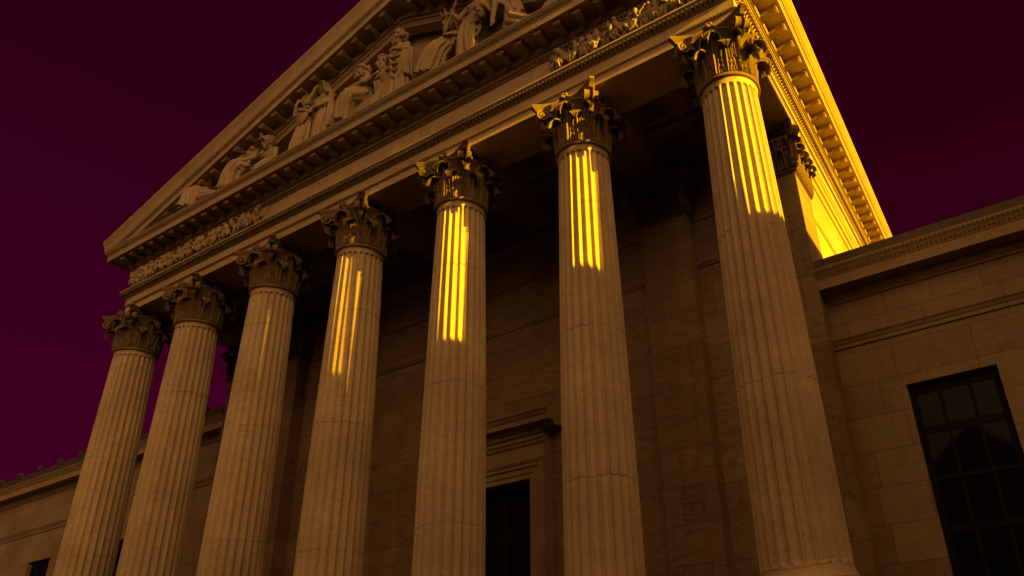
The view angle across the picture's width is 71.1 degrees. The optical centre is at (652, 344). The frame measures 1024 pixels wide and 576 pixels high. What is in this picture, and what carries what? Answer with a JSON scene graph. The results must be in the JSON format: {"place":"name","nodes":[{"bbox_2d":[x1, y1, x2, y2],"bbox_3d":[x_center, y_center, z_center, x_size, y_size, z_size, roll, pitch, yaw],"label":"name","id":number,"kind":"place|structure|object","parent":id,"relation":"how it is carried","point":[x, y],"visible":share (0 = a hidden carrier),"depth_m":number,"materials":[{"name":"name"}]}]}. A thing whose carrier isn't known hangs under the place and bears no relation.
{"place":"outdoors","nodes":[
{"label":"outdoors","id":0,"kind":"place"},
{"bbox_2d":[0,0,1023,482],"label":"sky","id":1,"kind":"structure","parent":0,"point":[103,103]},
{"label":"ground","id":2,"kind":"structure","parent":0,"visible":0},
{"bbox_2d":[0,405,224,575],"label":"wing building","id":3,"kind":"structure","parent":2,"relation":"on","point":[35,507],"depth_m":34.46,"materials":[{"name":"stone"}]},
{"bbox_2d":[30,559,49,575],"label":"window","id":4,"kind":"structure","parent":3,"relation":"in","point":[38,568],"depth_m":34.14,"materials":[{"name":"black glass"}]},
{"bbox_2d":[113,540,123,575],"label":"window","id":5,"kind":"structure","parent":3,"relation":"in","point":[121,542],"depth_m":31.21,"materials":[{"name":"black glass"}]},
{"bbox_2d":[53,0,891,575],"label":"portico building","id":6,"kind":"structure","parent":2,"relation":"on","point":[535,292],"depth_m":20.39,"materials":[{"name":"stone"}]},
{"bbox_2d":[177,177,214,209],"bbox_3d":[-16.728,-5.838,26.520,2.311,1.813,1.086,-11,-24,12],"label":"statue","id":7,"kind":"object","parent":6,"relation":"on","point":[191,195],"visible":0.43,"depth_m":26.09,"materials":[{"name":"stone"}]},
{"bbox_2d":[216,146,259,188],"bbox_3d":[-15.068,-6.679,25.855,1.433,2.536,1.085,-16,-26,24],"label":"statue","id":8,"kind":"object","parent":6,"relation":"on","point":[239,166],"visible":0.52,"depth_m":25.34,"materials":[{"name":"stone"}]},
{"bbox_2d":[252,131,278,169],"bbox_3d":[-13.857,-6.916,25.419,1.300,2.418,0.826,-16,-26,24],"label":"statue","id":9,"kind":"object","parent":6,"relation":"on","point":[267,142],"visible":0.49,"depth_m":25.43,"materials":[{"name":"stone"}]},
{"bbox_2d":[287,94,315,149],"bbox_3d":[-12.281,-7.673,24.686,1.114,2.946,0.749,-16,-26,24],"label":"statue","id":10,"kind":"object","parent":6,"relation":"on","point":[304,116],"visible":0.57,"depth_m":24.48,"materials":[{"name":"stone"}]},
{"bbox_2d":[305,79,336,136],"bbox_3d":[-11.491,-8.034,24.509,1.184,3.331,0.885,-16,-26,24],"label":"statue","id":11,"kind":"object","parent":6,"relation":"on","point":[324,102],"visible":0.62,"depth_m":24.29,"materials":[{"name":"stone"}]},
{"bbox_2d":[333,63,375,123],"bbox_3d":[-9.820,-8.340,23.424,1.766,2.740,1.179,-16,-26,24],"label":"statue","id":12,"kind":"object","parent":6,"relation":"on","point":[355,97],"visible":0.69,"depth_m":22.96,"materials":[{"name":"stone"}]},
{"bbox_2d":[369,53,388,103],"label":"statue","id":13,"kind":"object","parent":6,"relation":"on","point":[382,66],"visible":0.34,"depth_m":23.17,"materials":[{"name":"stone"}]},
{"bbox_2d":[381,28,413,97],"bbox_3d":[-8.260,-9.061,22.893,1.274,3.370,0.869,-16,-26,24],"label":"statue","id":14,"kind":"object","parent":6,"relation":"on","point":[399,59],"visible":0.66,"depth_m":22.53,"materials":[{"name":"stone"}]},
{"bbox_2d":[413,8,461,77],"bbox_3d":[-6.560,-9.362,22.132,1.608,3.024,1.525,-16,-26,24],"label":"statue","id":15,"kind":"object","parent":6,"relation":"on","point":[437,52],"visible":0.48,"depth_m":21.43,"materials":[{"name":"stone"}]},
{"bbox_2d":[443,0,487,55],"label":"statue","id":16,"kind":"object","parent":6,"relation":"on","point":[470,30],"visible":0.59,"depth_m":21.12,"materials":[{"name":"stone"}]},
{"bbox_2d":[473,0,529,29],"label":"statue","id":17,"kind":"object","parent":6,"relation":"on","point":[511,12],"visible":0.56,"depth_m":20.52,"materials":[{"name":"stone"}]},
{"bbox_2d":[541,0,554,7],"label":"statue","id":18,"kind":"object","parent":6,"relation":"on","point":[547,2],"visible":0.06,"depth_m":19.68,"materials":[{"name":"stone"}]},
{"bbox_2d":[813,195,1023,575],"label":"wing building","id":19,"kind":"structure","parent":2,"relation":"on","point":[927,325],"depth_m":16.54,"materials":[{"name":"stone"}]},
{"bbox_2d":[908,367,1023,575],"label":"window","id":20,"kind":"structure","parent":19,"relation":"in","point":[972,448],"depth_m":15.77,"materials":[{"name":"black glass"}]}
]}

